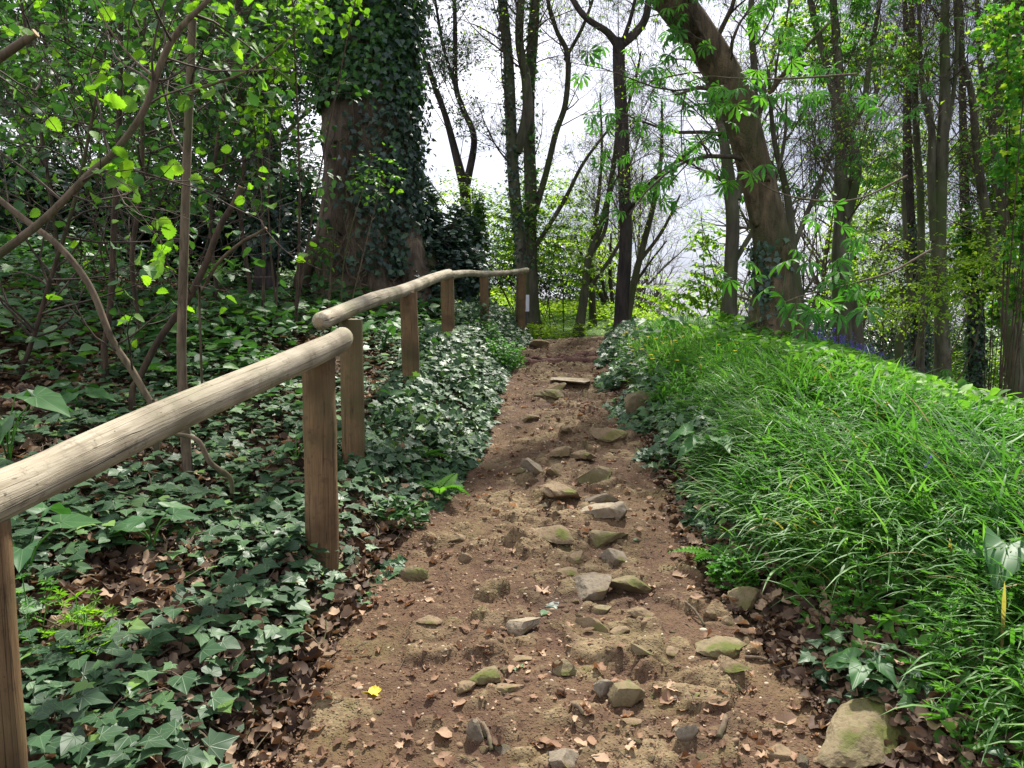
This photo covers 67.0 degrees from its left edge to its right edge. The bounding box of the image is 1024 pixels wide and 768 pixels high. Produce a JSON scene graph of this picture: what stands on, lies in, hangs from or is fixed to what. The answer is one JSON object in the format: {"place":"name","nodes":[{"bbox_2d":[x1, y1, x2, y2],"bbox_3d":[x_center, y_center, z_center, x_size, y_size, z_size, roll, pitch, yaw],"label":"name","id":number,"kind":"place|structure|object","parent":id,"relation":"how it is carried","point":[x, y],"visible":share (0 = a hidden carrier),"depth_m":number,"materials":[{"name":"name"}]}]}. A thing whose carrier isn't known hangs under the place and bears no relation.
{"place":"outdoors","nodes":[
{"label":"outdoors","id":0,"kind":"place"},
{"bbox_2d":[0,258,1023,767],"bbox_3d":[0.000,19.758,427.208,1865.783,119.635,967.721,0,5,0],"label":"ground","id":1,"kind":"structure","parent":0,"point":[256,702],"depth_m":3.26,"materials":[{"name":"plant"}]},
{"bbox_2d":[0,385,73,458],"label":"arum plant","id":2,"kind":"object","parent":1,"relation":"on","point":[45,398],"visible":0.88,"depth_m":3.27,"materials":[{"name":"green plant"}]},
{"bbox_2d":[16,572,68,642],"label":"herb clump","id":3,"kind":"object","parent":1,"relation":"on","point":[28,620],"visible":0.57,"depth_m":2.33,"materials":[{"name":"green plant"}]},
{"bbox_2d":[0,0,100,144],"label":"cut stem","id":4,"kind":"object","parent":1,"relation":"on","point":[13,48],"visible":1,"depth_m":2.81,"materials":[{"name":"green plant"}]},
{"bbox_2d":[11,502,101,579],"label":"arum plant","id":5,"kind":"object","parent":1,"relation":"on","point":[66,517],"visible":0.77,"depth_m":2.58,"materials":[{"name":"green plant"}]},
{"bbox_2d":[47,381,115,407],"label":"arum plant","id":6,"kind":"object","parent":1,"relation":"on","point":[93,390],"visible":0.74,"depth_m":4.09,"materials":[{"name":"green plant"}]},
{"bbox_2d":[36,587,127,673],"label":"herb clump","id":7,"kind":"object","parent":1,"relation":"on","point":[76,613],"visible":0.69,"depth_m":2.26,"materials":[{"name":"green plant"}]},
{"bbox_2d":[0,0,165,382],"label":"sapling","id":8,"kind":"object","parent":1,"relation":"on","point":[123,6],"visible":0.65,"depth_m":4.46,"materials":[{"name":"brown plant"}]},
{"bbox_2d":[0,131,180,272],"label":"laurel bush","id":9,"kind":"object","parent":1,"relation":"on","point":[74,228],"visible":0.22,"depth_m":8.51,"materials":[{"name":"green plant"}]},
{"bbox_2d":[0,197,194,464],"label":"leaning stem","id":10,"kind":"object","parent":1,"relation":"on","point":[114,343],"visible":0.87,"depth_m":3.57,"materials":[{"name":"brown plant"}]},
{"bbox_2d":[0,0,215,302],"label":"hazel shoot","id":11,"kind":"object","parent":1,"relation":"on","point":[30,60],"visible":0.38,"depth_m":6.08,"materials":[{"name":"green plant"}]},
{"bbox_2d":[0,0,225,182],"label":"yew tree","id":12,"kind":"object","parent":1,"relation":"on","point":[86,19],"visible":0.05,"depth_m":12.60,"materials":[{"name":"green plant"}]},
{"bbox_2d":[92,501,199,551],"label":"arum plant","id":13,"kind":"object","parent":1,"relation":"on","point":[176,509],"visible":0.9,"depth_m":2.88,"materials":[{"name":"green plant"}]},
{"bbox_2d":[0,0,296,380],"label":"hazel shoot","id":14,"kind":"object","parent":1,"relation":"on","point":[111,81],"visible":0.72,"depth_m":4.34,"materials":[{"name":"green plant"}]},
{"bbox_2d":[0,0,299,346],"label":"hazel shoot","id":15,"kind":"object","parent":1,"relation":"on","point":[143,162],"visible":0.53,"depth_m":5.01,"materials":[{"name":"green plant"}]},
{"bbox_2d":[0,0,300,278],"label":"leaning stem","id":16,"kind":"object","parent":1,"relation":"on","point":[115,169],"visible":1,"depth_m":2.94,"materials":[{"name":"green plant"}]},
{"bbox_2d":[0,0,321,294],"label":"hazel shrub","id":17,"kind":"object","parent":1,"relation":"on","point":[59,5],"visible":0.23,"depth_m":7.18,"materials":[{"name":"green plant"}]},
{"bbox_2d":[0,327,352,767],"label":"handrail","id":18,"kind":"object","parent":1,"relation":"on","point":[34,480],"visible":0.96,"depth_m":2.21,"materials":[{"name":"brown wood"}]},
{"bbox_2d":[124,185,243,410],"bbox_3d":[-1.682,-0.352,4.045,0.596,1.399,0.718,-3,6,-28],"label":"cut stem","id":19,"kind":"object","parent":1,"relation":"on","point":[168,325],"visible":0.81,"depth_m":4.16,"materials":[{"name":"brown plant"}]},
{"bbox_2d":[35,0,351,316],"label":"hazel shoot","id":20,"kind":"object","parent":1,"relation":"on","point":[320,138],"visible":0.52,"depth_m":6.35,"materials":[{"name":"green plant"}]},
{"bbox_2d":[115,0,300,485],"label":"sapling","id":21,"kind":"object","parent":1,"relation":"on","point":[190,49],"visible":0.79,"depth_m":3.43,"materials":[{"name":"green plant"}]},
{"bbox_2d":[128,164,321,279],"bbox_3d":[-3.538,-2.262,10.212,2.021,2.043,3.316,0,5,0],"label":"laurel bush","id":22,"kind":"object","parent":1,"relation":"on","point":[307,207],"visible":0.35,"depth_m":9.41,"materials":[{"name":"green plant"}]},
{"bbox_2d":[0,264,468,767],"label":"twigs","id":23,"kind":"object","parent":1,"relation":"on","point":[205,734],"visible":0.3,"depth_m":2.81,"materials":[{"name":"brown wood"}]},
{"bbox_2d":[147,0,323,272],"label":"holly tree","id":24,"kind":"object","parent":1,"relation":"on","point":[310,161],"visible":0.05,"depth_m":12.21,"materials":[{"name":"green plant"}]},
{"bbox_2d":[118,0,375,307],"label":"hazel shoot","id":25,"kind":"object","parent":1,"relation":"on","point":[289,153],"visible":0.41,"depth_m":7.46,"materials":[{"name":"green plant"}]},
{"bbox_2d":[198,164,322,383],"bbox_3d":[-1.368,-0.387,4.129,0.772,1.546,0.227,1,5,7],"label":"cut stem","id":26,"kind":"object","parent":1,"relation":"on","point":[240,200],"visible":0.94,"depth_m":4.11,"materials":[{"name":"brown plant"}]},
{"bbox_2d":[200,0,327,300],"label":"ivy tree","id":27,"kind":"object","parent":1,"relation":"on","point":[253,226],"visible":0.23,"depth_m":8.37,"materials":[{"name":"green plant"}]},
{"bbox_2d":[218,0,369,339],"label":"hazel shrub","id":28,"kind":"object","parent":1,"relation":"on","point":[313,21],"visible":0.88,"depth_m":6.05,"materials":[{"name":"green plant"}]},
{"bbox_2d":[0,223,706,419],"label":"undergrowth","id":29,"kind":"object","parent":1,"relation":"on","point":[231,340],"visible":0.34,"depth_m":5.96,"materials":[{"name":"green plant"}]},
{"bbox_2d":[305,140,404,307],"bbox_3d":[-1.538,-1.454,7.677,1.006,1.928,0.576,-1,5,-8],"label":"hazel shrub","id":30,"kind":"object","parent":1,"relation":"on","point":[369,180],"visible":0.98,"depth_m":7.58,"materials":[{"name":"green plant"}]},
{"bbox_2d":[293,0,441,318],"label":"old tree","id":31,"kind":"object","parent":1,"relation":"on","point":[382,58],"visible":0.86,"depth_m":8.80,"materials":[{"name":"green plant"}]},
{"bbox_2d":[372,493,431,527],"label":"herb clump","id":32,"kind":"object","parent":1,"relation":"on","point":[421,513],"visible":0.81,"depth_m":3.73,"materials":[{"name":"green plant"}]},
{"bbox_2d":[312,268,528,473],"bbox_3d":[-0.494,-0.447,6.842,0.393,1.541,6.528,1,5,9],"label":"handrail","id":33,"kind":"object","parent":1,"relation":"on","point":[352,395],"visible":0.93,"depth_m":4.69,"materials":[{"name":"brown wood"}]},
{"bbox_2d":[415,473,468,495],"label":"fern","id":34,"kind":"object","parent":1,"relation":"on","point":[449,485],"visible":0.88,"depth_m":4.12,"materials":[{"name":"green plant"}]},
{"bbox_2d":[413,179,493,316],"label":"ivy bush","id":35,"kind":"object","parent":1,"relation":"on","point":[459,246],"visible":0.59,"depth_m":9.47,"materials":[{"name":"green plant"}]},
{"bbox_2d":[419,0,505,301],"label":"ivy tree","id":36,"kind":"object","parent":1,"relation":"on","point":[442,53],"visible":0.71,"depth_m":12.58,"materials":[{"name":"plant"}]},
{"bbox_2d":[467,190,491,302],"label":"conifer","id":37,"kind":"object","parent":1,"relation":"on","point":[478,211],"visible":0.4,"depth_m":10.60,"materials":[{"name":"green plant"}]},
{"bbox_2d":[480,337,526,368],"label":"herb clump","id":38,"kind":"object","parent":1,"relation":"on","point":[515,357],"visible":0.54,"depth_m":7.40,"materials":[{"name":"green plant"}]},
{"bbox_2d":[0,246,1023,767],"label":"ivy carpet","id":39,"kind":"object","parent":1,"relation":"on","point":[484,378],"visible":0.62,"depth_m":3.27,"materials":[{"name":"green plant"}]},
{"bbox_2d":[421,153,616,331],"bbox_3d":[0.091,-2.253,12.570,3.446,2.945,2.392,0,5,0],"label":"hornbeam","id":40,"kind":"object","parent":1,"relation":"on","point":[555,247],"visible":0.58,"depth_m":12.49,"materials":[{"name":"green plant"}]},
{"bbox_2d":[416,0,628,335],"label":"twin tree","id":41,"kind":"object","parent":1,"relation":"on","point":[515,142],"visible":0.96,"depth_m":11.60,"materials":[{"name":"brown plant"}]},
{"bbox_2d":[479,222,616,309],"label":"holly bush","id":42,"kind":"object","parent":1,"relation":"on","point":[546,286],"visible":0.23,"depth_m":15.27,"materials":[{"name":"green plant"}]},
{"bbox_2d":[450,0,648,335],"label":"forked tree","id":43,"kind":"object","parent":1,"relation":"on","point":[530,171],"visible":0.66,"depth_m":12.06,"materials":[{"name":"brown plant"}]},
{"bbox_2d":[552,51,618,325],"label":"slender tree","id":44,"kind":"object","parent":1,"relation":"on","point":[592,310],"visible":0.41,"depth_m":13.04,"materials":[{"name":"green plant"}]},
{"bbox_2d":[549,64,651,336],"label":"slender tree","id":45,"kind":"object","parent":1,"relation":"on","point":[583,300],"visible":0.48,"depth_m":12.01,"materials":[{"name":"brown plant"}]},
{"bbox_2d":[542,198,703,313],"bbox_3d":[2.148,-2.379,14.571,3.183,2.560,2.219,0,5,0],"label":"multi stem shrub","id":46,"kind":"object","parent":1,"relation":"on","point":[604,298],"visible":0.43,"depth_m":14.37,"materials":[{"name":"green plant"}]},
{"bbox_2d":[554,144,702,315],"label":"bare tree","id":47,"kind":"object","parent":1,"relation":"on","point":[638,243],"visible":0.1,"depth_m":43.62,"materials":[{"name":"brown plant"}]},
{"bbox_2d":[560,91,701,316],"bbox_3d":[5.179,-5.996,33.158,6.837,14.391,7.849,0,5,-1],"label":"bare tree","id":48,"kind":"object","parent":1,"relation":"on","point":[651,302],"visible":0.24,"depth_m":33.25,"materials":[{"name":"green plant"}]},
{"bbox_2d":[570,228,706,318],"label":"hazel shrub","id":49,"kind":"object","parent":1,"relation":"on","point":[654,299],"visible":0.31,"depth_m":15.86,"materials":[{"name":"green plant"}]},
{"bbox_2d":[536,0,784,327],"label":"crossroads tree","id":50,"kind":"object","parent":1,"relation":"on","point":[623,281],"visible":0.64,"depth_m":11.24,"materials":[{"name":"brown plant"}]},
{"bbox_2d":[610,58,720,321],"bbox_3d":[2.349,-2.975,12.424,2.118,4.369,1.723,-4,7,-41],"label":"slender tree","id":51,"kind":"object","parent":1,"relation":"on","point":[642,254],"visible":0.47,"depth_m":12.41,"materials":[{"name":"brown plant"}]},
{"bbox_2d":[549,0,833,341],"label":"horse chestnut","id":52,"kind":"object","parent":1,"relation":"on","point":[695,31],"visible":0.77,"depth_m":7.65,"materials":[{"name":"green plant"}]},
{"bbox_2d":[672,35,856,127],"bbox_3d":[1.994,-2.280,5.968,1.548,0.655,0.529,0,5,0],"label":"chestnut branch","id":53,"kind":"object","parent":52,"relation":"attached to","point":[726,108],"visible":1,"depth_m":5.90,"materials":[{"name":"green plant"}]},
{"bbox_2d":[712,61,907,295],"bbox_3d":[2.521,-1.676,6.388,1.790,1.934,0.598,0,5,0],"label":"chestnut branch","id":54,"kind":"object","parent":52,"relation":"attached to","point":[822,71],"visible":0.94,"depth_m":6.38,"materials":[{"name":"green plant"}]},
{"bbox_2d":[752,221,931,344],"bbox_3d":[2.715,-0.767,6.051,1.775,0.981,0.778,-1,5,-8],"label":"chestnut branch","id":55,"kind":"object","parent":52,"relation":"attached to","point":[821,314],"visible":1,"depth_m":6.00,"materials":[{"name":"green plant"}]},
{"bbox_2d":[657,209,742,319],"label":"hazel shrub","id":56,"kind":"object","parent":1,"relation":"on","point":[706,295],"visible":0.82,"depth_m":10.39,"materials":[{"name":"green plant"}]},
{"bbox_2d":[666,423,740,461],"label":"arum plant","id":57,"kind":"object","parent":1,"relation":"on","point":[689,444],"visible":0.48,"depth_m":4.05,"materials":[{"name":"green plant"}]},
{"bbox_2d":[668,542,746,562],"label":"fern","id":58,"kind":"object","parent":1,"relation":"on","point":[700,551],"visible":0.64,"depth_m":3.36,"materials":[{"name":"green plant"}]},
{"bbox_2d":[705,548,770,590],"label":"herb clump","id":59,"kind":"object","parent":1,"relation":"on","point":[715,571],"visible":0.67,"depth_m":3.14,"materials":[{"name":"green plant"}]},
{"bbox_2d":[727,586,759,611],"bbox_3d":[0.902,0.836,3.008,0.128,0.100,0.088,-4,6,-37],"label":"rock","id":60,"kind":"object","parent":1,"relation":"on","point":[747,596],"visible":0.94,"depth_m":2.99,"materials":[{"name":"stone"}]},
{"bbox_2d":[677,76,832,328],"bbox_3d":[12.041,-5.387,38.322,9.438,20.436,8.545,-1,5,-7],"label":"bare tree","id":61,"kind":"object","parent":1,"relation":"on","point":[740,287],"visible":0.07,"depth_m":38.82,"materials":[{"name":"brown plant"}]},
{"bbox_2d":[570,0,941,319],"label":"ivy tree","id":62,"kind":"object","parent":1,"relation":"on","point":[733,252],"visible":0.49,"depth_m":9.29,"materials":[{"name":"green plant"}]},
{"bbox_2d":[635,0,878,350],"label":"bare tree","id":63,"kind":"object","parent":1,"relation":"on","point":[810,282],"visible":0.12,"depth_m":26.23,"materials":[{"name":"brown plant"}]},
{"bbox_2d":[713,11,892,309],"bbox_3d":[3.666,-2.454,9.545,2.368,4.468,2.126,0,5,0],"label":"slender tree","id":64,"kind":"object","parent":1,"relation":"on","point":[794,235],"visible":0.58,"depth_m":9.60,"materials":[{"name":"green plant"}]},
{"bbox_2d":[740,69,900,342],"bbox_3d":[12.194,-4.365,30.843,7.791,16.838,6.128,2,5,22],"label":"bare tree","id":65,"kind":"object","parent":1,"relation":"on","point":[808,230],"visible":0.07,"depth_m":30.56,"materials":[{"name":"brown plant"}]},
{"bbox_2d":[618,309,1023,767],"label":"broad leaf herbs","id":66,"kind":"object","parent":1,"relation":"on","point":[902,635],"visible":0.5,"depth_m":2.87,"materials":[{"name":"green plant"}]},
{"bbox_2d":[709,0,965,378],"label":"horse chestnut","id":67,"kind":"object","parent":1,"relation":"on","point":[848,212],"visible":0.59,"depth_m":10.60,"materials":[{"name":"green plant"}]},
{"bbox_2d":[709,0,968,364],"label":"bare tree","id":68,"kind":"object","parent":1,"relation":"on","point":[824,222],"visible":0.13,"depth_m":24.33,"materials":[{"name":"brown plant"}]},
{"bbox_2d":[711,310,978,496],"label":"bluebells","id":69,"kind":"object","parent":1,"relation":"on","point":[842,340],"visible":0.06,"depth_m":9.72,"materials":[{"name":"purple plant"}]},
{"bbox_2d":[823,647,896,689],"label":"arum plant","id":70,"kind":"object","parent":1,"relation":"on","point":[859,672],"visible":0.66,"depth_m":2.35,"materials":[{"name":"green plant"}]},
{"bbox_2d":[758,0,964,334],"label":"maple tree","id":71,"kind":"object","parent":1,"relation":"on","point":[781,21],"visible":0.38,"depth_m":11.69,"materials":[{"name":"green plant"}]},
{"bbox_2d":[812,117,990,358],"bbox_3d":[7.685,-2.544,16.022,3.485,6.344,4.345,0,5,0],"label":"beech sapling","id":72,"kind":"object","parent":1,"relation":"on","point":[875,209],"visible":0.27,"depth_m":15.45,"materials":[{"name":"green plant"}]},
{"bbox_2d":[830,1,982,373],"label":"ivy tree","id":73,"kind":"object","parent":1,"relation":"on","point":[913,334],"visible":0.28,"depth_m":13.72,"materials":[{"name":"green plant"}]},
{"bbox_2d":[854,193,973,363],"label":"slender tree","id":74,"kind":"object","parent":1,"relation":"on","point":[898,345],"visible":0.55,"depth_m":12.37,"materials":[{"name":"green plant"}]},
{"bbox_2d":[807,288,1023,380],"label":"holly bush","id":75,"kind":"object","parent":1,"relation":"on","point":[886,346],"visible":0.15,"depth_m":17.07,"materials":[{"name":"green plant"}]},
{"bbox_2d":[841,0,999,372],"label":"beech tree","id":76,"kind":"object","parent":1,"relation":"on","point":[921,247],"visible":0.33,"depth_m":12.72,"materials":[{"name":"green plant"}]},
{"bbox_2d":[822,0,1023,379],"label":"beech tree","id":77,"kind":"object","parent":1,"relation":"on","point":[938,153],"visible":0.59,"depth_m":11.64,"materials":[{"name":"green plant"}]},
{"bbox_2d":[822,193,1023,382],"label":"beech sapling","id":78,"kind":"object","parent":1,"relation":"on","point":[928,294],"visible":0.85,"depth_m":10.88,"materials":[{"name":"green plant"}]},
{"bbox_2d":[858,1,1006,391],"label":"bare tree","id":79,"kind":"object","parent":1,"relation":"on","point":[951,302],"visible":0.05,"depth_m":29.34,"materials":[{"name":"brown plant"}]},
{"bbox_2d":[893,6,995,394],"bbox_3d":[8.583,-2.807,14.771,2.558,9.096,2.025,0,5,0],"label":"ivy tree","id":80,"kind":"object","parent":1,"relation":"on","point":[975,368],"visible":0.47,"depth_m":14.85,"materials":[{"name":"green plant"}]},
{"bbox_2d":[875,0,1023,397],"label":"beech tree","id":81,"kind":"object","parent":1,"relation":"on","point":[981,200],"visible":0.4,"depth_m":12.23,"materials":[{"name":"green plant"}]},
{"bbox_2d":[881,0,1023,374],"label":"beech tree","id":82,"kind":"object","parent":1,"relation":"on","point":[1000,206],"visible":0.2,"depth_m":12.92,"materials":[{"name":"green plant"}]},
{"bbox_2d":[929,326,1023,393],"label":"bush","id":83,"kind":"object","parent":1,"relation":"on","point":[958,370],"visible":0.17,"depth_m":16.83,"materials":[{"name":"green plant"}]},
{"bbox_2d":[939,526,1023,599],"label":"arum plant","id":84,"kind":"object","parent":1,"relation":"on","point":[1011,564],"visible":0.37,"depth_m":2.35,"materials":[{"name":"green plant"}]},
{"bbox_2d":[947,0,1023,396],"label":"maple tree","id":85,"kind":"object","parent":1,"relation":"on","point":[995,318],"visible":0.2,"depth_m":14.31,"materials":[{"name":"green plant"}]},
{"bbox_2d":[965,0,1023,396],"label":"maple tree","id":86,"kind":"object","parent":1,"relation":"on","point":[1012,160],"visible":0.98,"depth_m":9.30,"materials":[{"name":"green plant"}]},
{"bbox_2d":[0,0,1023,329],"label":"sky","id":87,"kind":"structure","parent":0,"point":[485,170],"materials":[{"name":"white"}]},
{"bbox_2d":[252,324,867,767],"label":"path","id":88,"kind":"structure","parent":0,"point":[662,609],"depth_m":2.78,"materials":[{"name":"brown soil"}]},
{"bbox_2d":[468,665,500,685],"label":"rock","id":89,"kind":"object","parent":88,"relation":"on","point":[486,675],"visible":0.89,"depth_m":2.52,"materials":[{"name":"stone"}]},
{"bbox_2d":[506,617,540,636],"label":"rock","id":90,"kind":"object","parent":88,"relation":"on","point":[519,627],"visible":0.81,"depth_m":2.83,"materials":[{"name":"stone"}]},
{"bbox_2d":[238,361,838,767],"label":"leaf crumbs","id":91,"kind":"object","parent":88,"relation":"on","point":[481,697],"visible":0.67,"depth_m":2.66,"materials":[{"name":"brown plant"}]},
{"bbox_2d":[240,339,847,767],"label":"fallen leaves","id":92,"kind":"object","parent":88,"relation":"on","point":[602,757],"depth_m":2.46,"materials":[{"name":"brown plant"}]},
{"bbox_2d":[533,525,573,543],"bbox_3d":[0.178,0.692,3.597,0.210,0.071,0.186,0,5,0],"label":"rock","id":93,"kind":"object","parent":88,"relation":"on","point":[558,534],"visible":0.91,"depth_m":3.55,"materials":[{"name":"stone"}]},
{"bbox_2d":[539,482,581,498],"bbox_3d":[0.259,0.578,4.083,0.231,0.116,0.191,0,5,0],"label":"rock","id":94,"kind":"object","parent":88,"relation":"on","point":[555,490],"visible":0.9,"depth_m":4.02,"materials":[{"name":"stone"}]},
{"bbox_2d":[548,748,578,767],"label":"rock","id":95,"kind":"object","parent":88,"relation":"on","point":[563,758],"visible":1,"depth_m":2.16,"materials":[{"name":"grey stone"}]},
{"bbox_2d":[572,572,611,600],"bbox_3d":[0.323,0.850,3.180,0.180,0.116,0.192,0,5,0],"label":"rock","id":96,"kind":"object","parent":88,"relation":"on","point":[592,586],"visible":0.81,"depth_m":3.15,"materials":[{"name":"grey stone"}]},
{"bbox_2d":[577,466,611,484],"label":"rock","id":97,"kind":"object","parent":88,"relation":"on","point":[596,474],"visible":0.9,"depth_m":4.28,"materials":[{"name":"stone"}]},
{"bbox_2d":[587,530,627,548],"bbox_3d":[0.453,0.725,3.656,0.202,0.080,0.123,-2,5,-21],"label":"rock","id":98,"kind":"object","parent":88,"relation":"on","point":[598,538],"visible":0.97,"depth_m":3.60,"materials":[{"name":"stone"}]},
{"bbox_2d":[589,427,626,442],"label":"rock","id":99,"kind":"object","parent":88,"relation":"on","point":[609,435],"visible":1,"depth_m":4.96,"materials":[{"name":"stone"}]},
{"bbox_2d":[608,679,645,706],"bbox_3d":[0.367,0.981,2.453,0.126,0.062,0.076,-2,5,-17],"label":"rock","id":100,"kind":"object","parent":88,"relation":"on","point":[627,693],"visible":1,"depth_m":2.42,"materials":[{"name":"stone"}]},
{"bbox_2d":[609,575,652,593],"bbox_3d":[0.487,0.834,3.185,0.198,0.093,0.131,-3,6,-29],"label":"rock","id":101,"kind":"object","parent":88,"relation":"on","point":[631,583],"visible":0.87,"depth_m":3.15,"materials":[{"name":"stone"}]},
{"bbox_2d":[695,635,746,658],"bbox_3d":[0.748,0.945,2.745,0.219,0.070,0.152,0,5,0],"label":"rock","id":102,"kind":"object","parent":88,"relation":"on","point":[716,647],"visible":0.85,"depth_m":2.71,"materials":[{"name":"stone"}]},
{"bbox_2d":[817,695,900,767],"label":"rock","id":103,"kind":"object","parent":88,"relation":"on","point":[859,731],"visible":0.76,"depth_m":2.18,"materials":[{"name":"stone"}]},
{"bbox_2d":[607,311,1023,766],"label":"grass","id":104,"kind":"structure","parent":0,"point":[1004,509],"depth_m":3.19,"materials":[{"name":"green plant"}]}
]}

